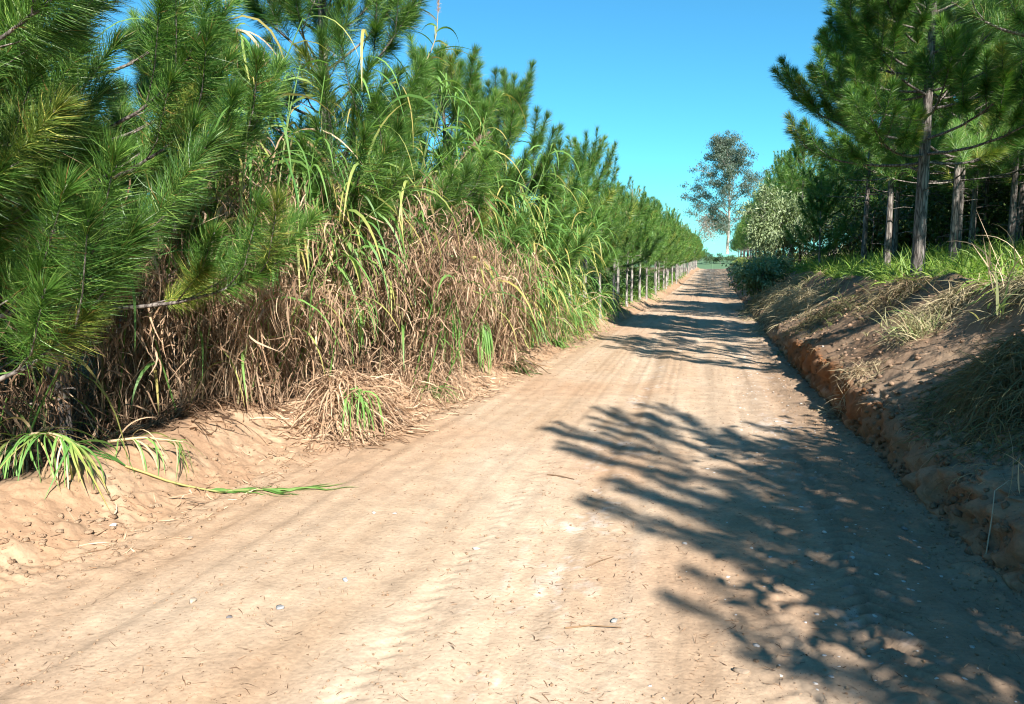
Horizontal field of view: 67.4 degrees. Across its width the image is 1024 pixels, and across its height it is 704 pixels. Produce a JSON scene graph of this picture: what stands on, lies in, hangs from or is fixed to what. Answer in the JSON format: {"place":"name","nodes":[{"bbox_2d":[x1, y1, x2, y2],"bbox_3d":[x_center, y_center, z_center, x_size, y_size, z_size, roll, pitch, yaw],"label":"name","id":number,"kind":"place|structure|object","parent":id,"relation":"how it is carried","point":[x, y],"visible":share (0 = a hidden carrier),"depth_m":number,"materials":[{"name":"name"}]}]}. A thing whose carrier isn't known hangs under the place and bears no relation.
{"place":"outdoors","nodes":[
{"label":"outdoors","id":0,"kind":"place"},
{"bbox_2d":[0,258,712,596],"bbox_3d":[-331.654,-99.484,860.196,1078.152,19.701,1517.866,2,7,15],"label":"ground","id":1,"kind":"structure","parent":0,"point":[25,496],"depth_m":5.25,"materials":[{"name":"soil"}]},
{"bbox_2d":[0,225,79,476],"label":"cane grass clump","id":2,"kind":"object","parent":1,"relation":"on","point":[15,425],"visible":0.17,"depth_m":5.86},
{"bbox_2d":[0,332,128,480],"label":"cane grass clump","id":3,"kind":"object","parent":1,"relation":"on","point":[42,417],"visible":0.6,"depth_m":5.48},
{"bbox_2d":[0,288,130,469],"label":"cane grass clump","id":4,"kind":"object","parent":1,"relation":"on","point":[78,358],"visible":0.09,"depth_m":6.46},
{"bbox_2d":[0,408,137,508],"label":"uprooted cane","id":5,"kind":"object","parent":1,"relation":"on","point":[60,439],"visible":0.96,"depth_m":4.78,"materials":[{"name":"green plant"}]},
{"bbox_2d":[0,185,178,444],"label":"cane grass clump","id":6,"kind":"object","parent":1,"relation":"on","point":[37,378],"visible":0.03,"depth_m":7.22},
{"bbox_2d":[0,0,241,384],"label":"pine tree","id":7,"kind":"object","parent":1,"relation":"on","point":[47,286],"visible":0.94,"depth_m":4.25,"materials":[{"name":"green plant"}]},
{"bbox_2d":[16,208,229,446],"bbox_3d":[-3.784,-0.212,7.056,2.645,2.253,2.301,2,7,15],"label":"cane grass clump","id":8,"kind":"object","parent":1,"relation":"on","point":[121,386],"visible":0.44,"depth_m":6.86,"materials":[{"name":"plant"}]},
{"bbox_2d":[7,364,296,475],"bbox_3d":[-3.177,0.501,6.704,2.320,0.884,2.914,2,7,15],"label":"straw heap","id":9,"kind":"object","parent":1,"relation":"on","point":[159,421],"visible":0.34,"depth_m":6.47,"materials":[{"name":"beige plant"}]},
{"bbox_2d":[108,417,210,483],"bbox_3d":[-2.433,0.729,5.375,0.646,0.547,0.514,-6,9,-44],"label":"uprooted cane","id":10,"kind":"object","parent":1,"relation":"on","point":[167,439],"visible":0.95,"depth_m":5.36,"materials":[{"name":"green plant"}]},
{"bbox_2d":[0,0,330,463],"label":"pine tree","id":11,"kind":"object","parent":1,"relation":"on","point":[199,81],"visible":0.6,"depth_m":5.77,"materials":[{"name":"green plant"}]},
{"bbox_2d":[61,146,287,429],"bbox_3d":[-3.523,-0.587,7.568,2.409,2.802,2.112,4,8,34],"label":"cane grass clump","id":12,"kind":"object","parent":1,"relation":"on","point":[110,341],"visible":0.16,"depth_m":7.38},
{"bbox_2d":[70,5,281,379],"bbox_3d":[-4.218,-1.853,9.534,2.812,4.850,3.358,-4,8,-33],"label":"pine tree","id":13,"kind":"object","parent":1,"relation":"on","point":[140,66],"visible":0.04,"depth_m":9.03,"materials":[{"name":"green plant"}]},
{"bbox_2d":[68,0,358,417],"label":"cane grass clump","id":14,"kind":"object","parent":1,"relation":"on","point":[250,177],"visible":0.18,"depth_m":7.10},
{"bbox_2d":[94,241,339,426],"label":"cane grass clump","id":15,"kind":"object","parent":1,"relation":"on","point":[243,357],"visible":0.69,"depth_m":6.74,"materials":[{"name":"plant"}]},
{"bbox_2d":[175,192,290,349],"bbox_3d":[-2.548,-0.517,7.372,1.171,1.969,1.120,-1,6,-6],"label":"bent cane","id":16,"kind":"object","parent":1,"relation":"on","point":[226,216],"visible":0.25,"depth_m":7.09,"materials":[{"name":"green plant"}]},
{"bbox_2d":[105,220,373,433],"bbox_3d":[-2.809,-0.179,7.219,2.676,2.141,1.703,2,7,15],"label":"cane grass clump","id":17,"kind":"object","parent":1,"relation":"on","point":[195,346],"visible":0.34,"depth_m":7.02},
{"bbox_2d":[205,8,293,238],"bbox_3d":[-2.764,-1.597,8.085,1.200,3.952,1.421,2,7,15],"label":"bent cane","id":18,"kind":"object","parent":1,"relation":"on","point":[243,38],"visible":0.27,"depth_m":7.73,"materials":[{"name":"green plant"}]},
{"bbox_2d":[154,42,405,402],"bbox_3d":[-2.437,-0.983,7.173,2.351,3.601,3.098,3,7,22],"label":"cane grass clump","id":19,"kind":"object","parent":1,"relation":"on","point":[298,269],"visible":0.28,"depth_m":7.17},
{"bbox_2d":[262,109,347,313],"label":"pine tree","id":20,"kind":"object","parent":1,"relation":"on","point":[300,123],"visible":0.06,"depth_m":11.45,"materials":[{"name":"green plant"}]},
{"bbox_2d":[0,324,615,591],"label":"soil clods","id":21,"kind":"object","parent":1,"relation":"on","point":[42,542],"visible":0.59,"depth_m":4.83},
{"bbox_2d":[261,105,357,367],"bbox_3d":[-2.142,-1.056,7.691,1.413,2.968,1.062,2,7,15],"label":"bent cane","id":22,"kind":"object","parent":1,"relation":"on","point":[304,168],"visible":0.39,"depth_m":7.52,"materials":[{"name":"green plant"}]},
{"bbox_2d":[124,0,502,375],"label":"pine tree","id":23,"kind":"object","parent":1,"relation":"on","point":[404,16],"visible":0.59,"depth_m":8.10,"materials":[{"name":"green plant"}]},
{"bbox_2d":[22,327,613,567],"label":"berm litter","id":24,"kind":"object","parent":1,"relation":"on","point":[131,548],"visible":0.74,"depth_m":5.36,"materials":[{"name":"brown plant"}]},
{"bbox_2d":[224,223,412,410],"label":"cane grass clump","id":25,"kind":"object","parent":1,"relation":"on","point":[329,306],"visible":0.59,"depth_m":7.43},
{"bbox_2d":[217,175,441,383],"bbox_3d":[-2.344,-0.808,9.084,3.105,2.538,2.572,2,7,15],"label":"cane grass clump","id":26,"kind":"object","parent":1,"relation":"on","point":[409,225],"visible":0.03,"depth_m":8.87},
{"bbox_2d":[213,79,468,399],"bbox_3d":[-1.839,-1.143,7.945,3.480,3.506,2.411,2,7,15],"label":"cane grass clump","id":27,"kind":"object","parent":1,"relation":"on","point":[358,235],"visible":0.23,"depth_m":7.70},
{"bbox_2d":[208,29,508,390],"bbox_3d":[-1.733,-1.403,8.843,3.758,3.843,3.011,2,7,15],"label":"cane grass clump","id":28,"kind":"object","parent":1,"relation":"on","point":[405,182],"visible":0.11,"depth_m":7.93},
{"bbox_2d":[304,215,468,384],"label":"cane grass clump","id":29,"kind":"object","parent":1,"relation":"on","point":[378,283],"visible":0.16,"depth_m":8.88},
{"bbox_2d":[319,160,497,374],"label":"cane grass clump","id":30,"kind":"object","parent":1,"relation":"on","point":[430,233],"visible":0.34,"depth_m":8.91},
{"bbox_2d":[315,202,505,369],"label":"cane grass clump","id":31,"kind":"object","parent":1,"relation":"on","point":[470,278],"visible":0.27,"depth_m":9.20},
{"bbox_2d":[294,49,532,362],"bbox_3d":[-1.444,-1.824,10.670,2.821,4.105,3.225,5,8,39],"label":"cane grass clump","id":32,"kind":"object","parent":1,"relation":"on","point":[458,113],"visible":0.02,"depth_m":10.01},
{"bbox_2d":[341,182,511,372],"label":"cane grass clump","id":33,"kind":"object","parent":1,"relation":"on","point":[489,207],"visible":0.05,"depth_m":9.85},
{"bbox_2d":[360,334,506,422],"bbox_3d":[-0.998,0.119,9.082,1.843,0.942,3.459,2,7,15],"label":"straw heap","id":34,"kind":"object","parent":1,"relation":"on","point":[409,368],"visible":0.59,"depth_m":8.86,"materials":[{"name":"beige plant"}]},
{"bbox_2d":[347,219,536,387],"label":"cane grass clump","id":35,"kind":"object","parent":1,"relation":"on","point":[427,318],"visible":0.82,"depth_m":8.59,"materials":[{"name":"plant"}]},
{"bbox_2d":[428,279,464,373],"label":"hanging leaves","id":36,"kind":"object","parent":35,"relation":"attached to","point":[454,324],"visible":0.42,"depth_m":9.10,"materials":[{"name":"beige plant"}]},
{"bbox_2d":[364,68,525,354],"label":"cane grass clump","id":37,"kind":"object","parent":1,"relation":"on","point":[435,130],"visible":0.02,"depth_m":9.72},
{"bbox_2d":[375,30,536,262],"bbox_3d":[-1.042,-2.195,11.228,2.696,4.935,3.220,-6,9,-42],"label":"pine tree","id":38,"kind":"object","parent":1,"relation":"on","point":[469,77],"visible":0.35,"depth_m":10.77,"materials":[{"name":"green plant"}]},
{"bbox_2d":[385,231,530,364],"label":"cane grass clump","id":39,"kind":"object","parent":1,"relation":"on","point":[484,281],"visible":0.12,"depth_m":9.78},
{"bbox_2d":[472,320,493,375],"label":"hanging leaves","id":40,"kind":"object","parent":39,"relation":"attached to","point":[487,340],"visible":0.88,"depth_m":10.30,"materials":[{"name":"green plant"}]},
{"bbox_2d":[381,104,539,341],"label":"cane grass clump","id":41,"kind":"object","parent":1,"relation":"on","point":[490,200],"visible":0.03,"depth_m":10.54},
{"bbox_2d":[401,192,541,355],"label":"cane grass clump","id":42,"kind":"object","parent":1,"relation":"on","point":[491,251],"visible":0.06,"depth_m":10.60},
{"bbox_2d":[448,320,550,383],"bbox_3d":[-0.346,-0.177,11.844,1.882,0.870,4.253,2,7,15],"label":"straw heap","id":43,"kind":"object","parent":1,"relation":"on","point":[503,351],"visible":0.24,"depth_m":11.08,"materials":[{"name":"beige plant"}]},
{"bbox_2d":[454,220,564,363],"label":"cane grass clump","id":44,"kind":"object","parent":1,"relation":"on","point":[508,309],"visible":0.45,"depth_m":10.92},
{"bbox_2d":[434,57,595,297],"bbox_3d":[-0.070,-2.388,12.892,2.667,4.952,3.185,-4,8,-34],"label":"pine tree","id":45,"kind":"object","parent":1,"relation":"on","point":[522,95],"visible":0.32,"depth_m":12.42,"materials":[{"name":"green plant"}]},
{"bbox_2d":[471,143,581,323],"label":"cane grass clump","id":46,"kind":"object","parent":1,"relation":"on","point":[555,225],"visible":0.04,"depth_m":11.90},
{"bbox_2d":[457,194,605,349],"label":"cane grass clump","id":47,"kind":"object","parent":1,"relation":"on","point":[542,287],"visible":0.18,"depth_m":11.39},
{"bbox_2d":[485,197,584,344],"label":"cane grass clump","id":48,"kind":"object","parent":1,"relation":"on","point":[550,284],"visible":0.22,"depth_m":12.08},
{"bbox_2d":[498,206,590,348],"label":"cane grass clump","id":49,"kind":"object","parent":1,"relation":"on","point":[532,324],"visible":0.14,"depth_m":12.39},
{"bbox_2d":[499,181,599,348],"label":"cane grass clump","id":50,"kind":"object","parent":1,"relation":"on","point":[532,345],"visible":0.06,"depth_m":13.15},
{"bbox_2d":[499,158,623,328],"bbox_3d":[0.714,-2.018,15.330,2.830,3.762,2.816,-1,7,-9],"label":"pine tree","id":51,"kind":"object","parent":1,"relation":"on","point":[600,214],"visible":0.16,"depth_m":14.96,"materials":[{"name":"green plant"}]},
{"bbox_2d":[539,274,608,332],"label":"cane grass clump","id":52,"kind":"object","parent":1,"relation":"on","point":[593,308],"visible":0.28,"depth_m":15.96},
{"bbox_2d":[530,205,621,341],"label":"cane grass clump","id":53,"kind":"object","parent":1,"relation":"on","point":[578,278],"visible":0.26,"depth_m":13.91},
{"bbox_2d":[532,161,622,320],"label":"pine tree","id":54,"kind":"object","parent":1,"relation":"on","point":[611,223],"visible":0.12,"depth_m":16.76,"materials":[{"name":"green plant"}]},
{"bbox_2d":[542,284,612,343],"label":"cane grass clump","id":55,"kind":"object","parent":1,"relation":"on","point":[576,322],"visible":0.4,"depth_m":15.04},
{"bbox_2d":[553,271,628,329],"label":"cane grass clump","id":56,"kind":"object","parent":1,"relation":"on","point":[598,297],"visible":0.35,"depth_m":17.24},
{"bbox_2d":[549,125,648,311],"bbox_3d":[1.790,-2.981,18.787,2.605,4.937,2.598,-6,9,-42],"label":"pine tree","id":57,"kind":"object","parent":1,"relation":"on","point":[593,158],"visible":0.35,"depth_m":18.37,"materials":[{"name":"green plant"}]},
{"bbox_2d":[572,190,643,318],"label":"pine tree","id":58,"kind":"object","parent":1,"relation":"on","point":[625,247],"visible":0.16,"depth_m":20.09,"materials":[{"name":"green plant"}]},
{"bbox_2d":[535,269,689,337],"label":"grass","id":59,"kind":"structure","parent":1,"relation":"on","point":[643,292],"depth_m":29.65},
{"bbox_2d":[578,175,661,314],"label":"pine tree","id":60,"kind":"object","parent":1,"relation":"on","point":[613,267],"visible":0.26,"depth_m":21.97,"materials":[{"name":"green plant"}]},
{"bbox_2d":[589,186,666,309],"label":"pine tree","id":61,"kind":"object","parent":1,"relation":"on","point":[650,249],"visible":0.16,"depth_m":24.11,"materials":[{"name":"green plant"}]},
{"bbox_2d":[597,222,659,306],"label":"pine tree","id":62,"kind":"object","parent":1,"relation":"on","point":[637,268],"visible":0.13,"depth_m":26.18,"materials":[{"name":"green plant"}]},
{"bbox_2d":[618,180,666,301],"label":"pine tree","id":63,"kind":"object","parent":1,"relation":"on","point":[649,227],"visible":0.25,"depth_m":27.88,"materials":[{"name":"green plant"}]},
{"bbox_2d":[625,192,678,299],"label":"pine tree","id":64,"kind":"object","parent":1,"relation":"on","point":[655,207],"visible":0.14,"depth_m":29.73,"materials":[{"name":"green plant"}]},
{"bbox_2d":[12,0,953,259],"label":"sky","id":65,"kind":"structure","parent":0,"point":[659,78],"materials":[{"name":"blue"}]},
{"bbox_2d":[0,257,1023,703],"bbox_3d":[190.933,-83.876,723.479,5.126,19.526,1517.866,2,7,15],"label":"dirt road","id":66,"kind":"structure","parent":0,"point":[400,611],"depth_m":4.02,"materials":[{"name":"soil"}]},
{"bbox_2d":[69,448,345,496],"bbox_3d":[-2.078,0.834,5.362,1.994,0.338,0.322,-1,7,-7],"label":"fallen cane","id":67,"kind":"object","parent":66,"relation":"on","point":[248,489],"visible":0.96,"depth_m":5.38,"materials":[{"name":"green plant"}]},
{"bbox_2d":[251,330,438,455],"bbox_3d":[-1.555,0.255,7.507,1.771,1.022,2.260,2,7,15],"label":"straw heap","id":68,"kind":"object","parent":66,"relation":"on","point":[325,401],"visible":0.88,"depth_m":7.19,"materials":[{"name":"beige plant"}]},
{"bbox_2d":[339,386,384,436],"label":"hanging leaves","id":69,"kind":"object","parent":68,"relation":"on","point":[361,400],"visible":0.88,"depth_m":7.08,"materials":[{"name":"green plant"}]},
{"bbox_2d":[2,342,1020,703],"bbox_3d":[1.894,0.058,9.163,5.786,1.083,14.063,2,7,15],"label":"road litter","id":70,"kind":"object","parent":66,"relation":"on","point":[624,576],"visible":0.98,"depth_m":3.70,"materials":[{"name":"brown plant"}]},
{"bbox_2d":[0,320,1023,703],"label":"soil crumbs","id":71,"kind":"object","parent":66,"relation":"on","point":[554,556],"visible":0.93,"depth_m":4.16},
{"bbox_2d":[677,130,772,253],"label":"eucalyptus tree","id":72,"kind":"object","parent":66,"relation":"on","point":[728,156],"visible":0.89,"depth_m":140.34,"materials":[{"name":"green plant"}]},
{"bbox_2d":[767,355,1023,662],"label":"fallen crumbs","id":73,"kind":"object","parent":66,"relation":"on","point":[990,578],"visible":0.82,"depth_m":5.06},
{"bbox_2d":[648,343,1016,701],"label":"gravel","id":74,"kind":"structure","parent":0,"point":[829,675],"depth_m":3.93,"materials":[{"name":"gravel"}]},
{"bbox_2d":[718,249,1023,596],"bbox_3d":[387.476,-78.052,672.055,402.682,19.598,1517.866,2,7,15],"label":"roadside bank","id":75,"kind":"structure","parent":0,"point":[922,483],"depth_m":7.05,"materials":[{"name":"soil"}]},
{"bbox_2d":[721,248,797,302],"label":"silver shrub","id":76,"kind":"object","parent":75,"relation":"on","point":[758,274],"visible":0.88,"depth_m":28.31,"materials":[{"name":"green plant"}]},
{"bbox_2d":[738,266,816,320],"bbox_3d":[8.029,-1.846,23.180,2.514,1.683,5.613,2,7,15],"label":"dry grass mound","id":77,"kind":"object","parent":75,"relation":"on","point":[776,291],"visible":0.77,"depth_m":22.71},
{"bbox_2d":[728,176,830,266],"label":"silver shrub","id":78,"kind":"object","parent":75,"relation":"on","point":[766,219],"visible":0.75,"depth_m":34.56,"materials":[{"name":"green plant"}]},
{"bbox_2d":[746,277,846,340],"bbox_3d":[6.625,-1.139,18.094,2.163,1.406,6.750,2,7,15],"label":"dry grass mound","id":79,"kind":"object","parent":75,"relation":"on","point":[791,304],"visible":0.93,"depth_m":17.40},
{"bbox_2d":[775,133,842,262],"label":"pine tree","id":80,"kind":"object","parent":75,"relation":"on","point":[789,166],"visible":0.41,"depth_m":35.40,"materials":[{"name":"green plant"}]},
{"bbox_2d":[782,163,859,266],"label":"young pine","id":81,"kind":"object","parent":75,"relation":"on","point":[820,208],"visible":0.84,"depth_m":25.65,"materials":[{"name":"green plant"}]},
{"bbox_2d":[772,283,881,355],"bbox_3d":[5.568,-0.590,13.656,1.765,1.290,2.757,2,7,15],"label":"dry grass mound","id":82,"kind":"object","parent":75,"relation":"on","point":[811,318],"visible":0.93,"depth_m":13.40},
{"bbox_2d":[773,183,884,266],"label":"undergrowth bush","id":83,"kind":"object","parent":75,"relation":"on","point":[851,247],"visible":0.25,"depth_m":33.49,"materials":[{"name":"green plant"}]},
{"bbox_2d":[786,332,904,451],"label":"cut crumbs","id":84,"kind":"object","parent":75,"relation":"on","point":[878,404],"visible":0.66,"depth_m":8.16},
{"bbox_2d":[741,266,953,336],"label":"grass","id":85,"kind":"structure","parent":75,"relation":"on","point":[860,304],"depth_m":14.09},
{"bbox_2d":[796,39,913,263],"bbox_3d":[10.702,-5.922,22.824,4.426,7.616,3.850,3,7,23],"label":"pine tree","id":86,"kind":"object","parent":75,"relation":"on","point":[813,187],"visible":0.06,"depth_m":23.17,"materials":[{"name":"green plant"}]},
{"bbox_2d":[813,352,900,421],"bbox_3d":[3.632,0.335,8.120,0.803,0.704,1.226,2,7,15],"label":"dry grass mound","id":87,"kind":"object","parent":75,"relation":"on","point":[860,369],"visible":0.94,"depth_m":8.07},
{"bbox_2d":[751,304,1001,498],"bbox_3d":[5.492,-0.471,15.482,0.508,0.594,24.934,2,7,14],"label":"straw fringe","id":88,"kind":"object","parent":75,"relation":"on","point":[926,445],"visible":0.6,"depth_m":5.63,"materials":[{"name":"brown plant"}]},
{"bbox_2d":[805,145,948,255],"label":"undergrowth bush","id":89,"kind":"object","parent":75,"relation":"on","point":[860,201],"visible":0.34,"depth_m":29.17,"materials":[{"name":"green plant"}]},
{"bbox_2d":[756,309,1023,595],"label":"cut crumbs","id":90,"kind":"object","parent":75,"relation":"on","point":[1005,527],"visible":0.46,"depth_m":4.78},
{"bbox_2d":[839,265,942,324],"bbox_3d":[5.790,-0.813,11.125,1.837,0.966,2.973,2,7,15],"label":"dry grass mound","id":91,"kind":"object","parent":75,"relation":"on","point":[903,292],"visible":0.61,"depth_m":11.00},
{"bbox_2d":[763,270,1023,491],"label":"bank clods","id":92,"kind":"object","parent":75,"relation":"on","point":[923,395],"visible":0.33,"depth_m":7.50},
{"bbox_2d":[767,0,1023,276],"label":"pine tree","id":93,"kind":"object","parent":75,"relation":"on","point":[861,61],"visible":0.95,"depth_m":12.89,"materials":[{"name":"green plant"}]},
{"bbox_2d":[797,2,996,265],"bbox_3d":[9.237,-5.556,18.558,4.027,7.920,4.628,-6,9,-41],"label":"pine tree","id":94,"kind":"object","parent":75,"relation":"on","point":[827,168],"visible":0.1,"depth_m":18.92,"materials":[{"name":"green plant"}]},
{"bbox_2d":[776,273,1022,497],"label":"bank litter","id":95,"kind":"object","parent":75,"relation":"on","point":[909,341],"visible":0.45,"depth_m":7.95,"materials":[{"name":"brown plant"}]},
{"bbox_2d":[781,229,1023,302],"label":"grass","id":96,"kind":"structure","parent":75,"relation":"on","point":[966,263],"depth_m":16.27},
{"bbox_2d":[840,15,966,258],"bbox_3d":[11.655,-6.224,22.314,3.985,7.990,3.664,-4,7,-30],"label":"pine tree","id":97,"kind":"object","parent":75,"relation":"on","point":[895,227],"visible":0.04,"depth_m":22.55,"materials":[{"name":"green plant"}]},
{"bbox_2d":[871,297,986,345],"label":"dry tuft","id":98,"kind":"object","parent":75,"relation":"on","point":[921,325],"visible":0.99,"depth_m":8.13,"materials":[{"name":"beige plant"}]},
{"bbox_2d":[845,166,1017,252],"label":"undergrowth bush","id":99,"kind":"object","parent":75,"relation":"on","point":[932,202],"visible":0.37,"depth_m":23.36,"materials":[{"name":"green plant"}]},
{"bbox_2d":[868,270,1004,350],"bbox_3d":[4.902,-0.454,8.592,1.667,0.963,1.794,2,7,15],"label":"dry grass mound","id":100,"kind":"object","parent":75,"relation":"on","point":[952,298],"visible":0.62,"depth_m":8.53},
{"bbox_2d":[859,0,1023,260],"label":"pine tree","id":101,"kind":"object","parent":75,"relation":"on","point":[954,180],"visible":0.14,"depth_m":17.70,"materials":[{"name":"green plant"}]},
{"bbox_2d":[878,3,1023,255],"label":"pine tree","id":102,"kind":"object","parent":75,"relation":"on","point":[961,204],"visible":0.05,"depth_m":18.22,"materials":[{"name":"green plant"}]},
{"bbox_2d":[892,324,1023,467],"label":"dry grass mound","id":103,"kind":"object","parent":75,"relation":"on","point":[998,372],"visible":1,"depth_m":5.46,"materials":[{"name":"plant"}]},
{"bbox_2d":[910,151,1023,254],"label":"undergrowth bush","id":104,"kind":"object","parent":75,"relation":"on","point":[1001,209],"visible":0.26,"depth_m":22.30,"materials":[{"name":"green plant"}]},
{"bbox_2d":[915,35,1023,251],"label":"pine tree","id":105,"kind":"object","parent":75,"relation":"on","point":[973,213],"visible":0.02,"depth_m":20.23,"materials":[{"name":"green plant"}]},
{"bbox_2d":[929,100,1022,245],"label":"pine tree","id":106,"kind":"object","parent":75,"relation":"on","point":[986,186],"visible":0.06,"depth_m":22.33,"materials":[{"name":"green plant"}]},
{"bbox_2d":[935,0,1023,63],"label":"pine tree","id":107,"kind":"object","parent":75,"relation":"on","point":[995,22],"visible":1,"depth_m":7.68,"materials":[{"name":"green plant"}]},
{"bbox_2d":[935,0,1023,246],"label":"pine tree","id":108,"kind":"object","parent":75,"relation":"on","point":[1011,225],"visible":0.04,"depth_m":19.16,"materials":[{"name":"green plant"}]},
{"bbox_2d":[946,212,1023,291],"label":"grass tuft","id":109,"kind":"object","parent":75,"relation":"on","point":[989,269],"visible":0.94,"depth_m":7.50,"materials":[{"name":"green plant"}]},
{"bbox_2d":[963,117,1023,243],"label":"pine tree","id":110,"kind":"object","parent":75,"relation":"on","point":[1020,211],"depth_m":20.65,"materials":[{"name":"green plant"}]},
{"bbox_2d":[967,252,1023,332],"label":"dry grass mound","id":111,"kind":"object","parent":75,"relation":"on","point":[1018,281],"visible":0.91,"depth_m":7.17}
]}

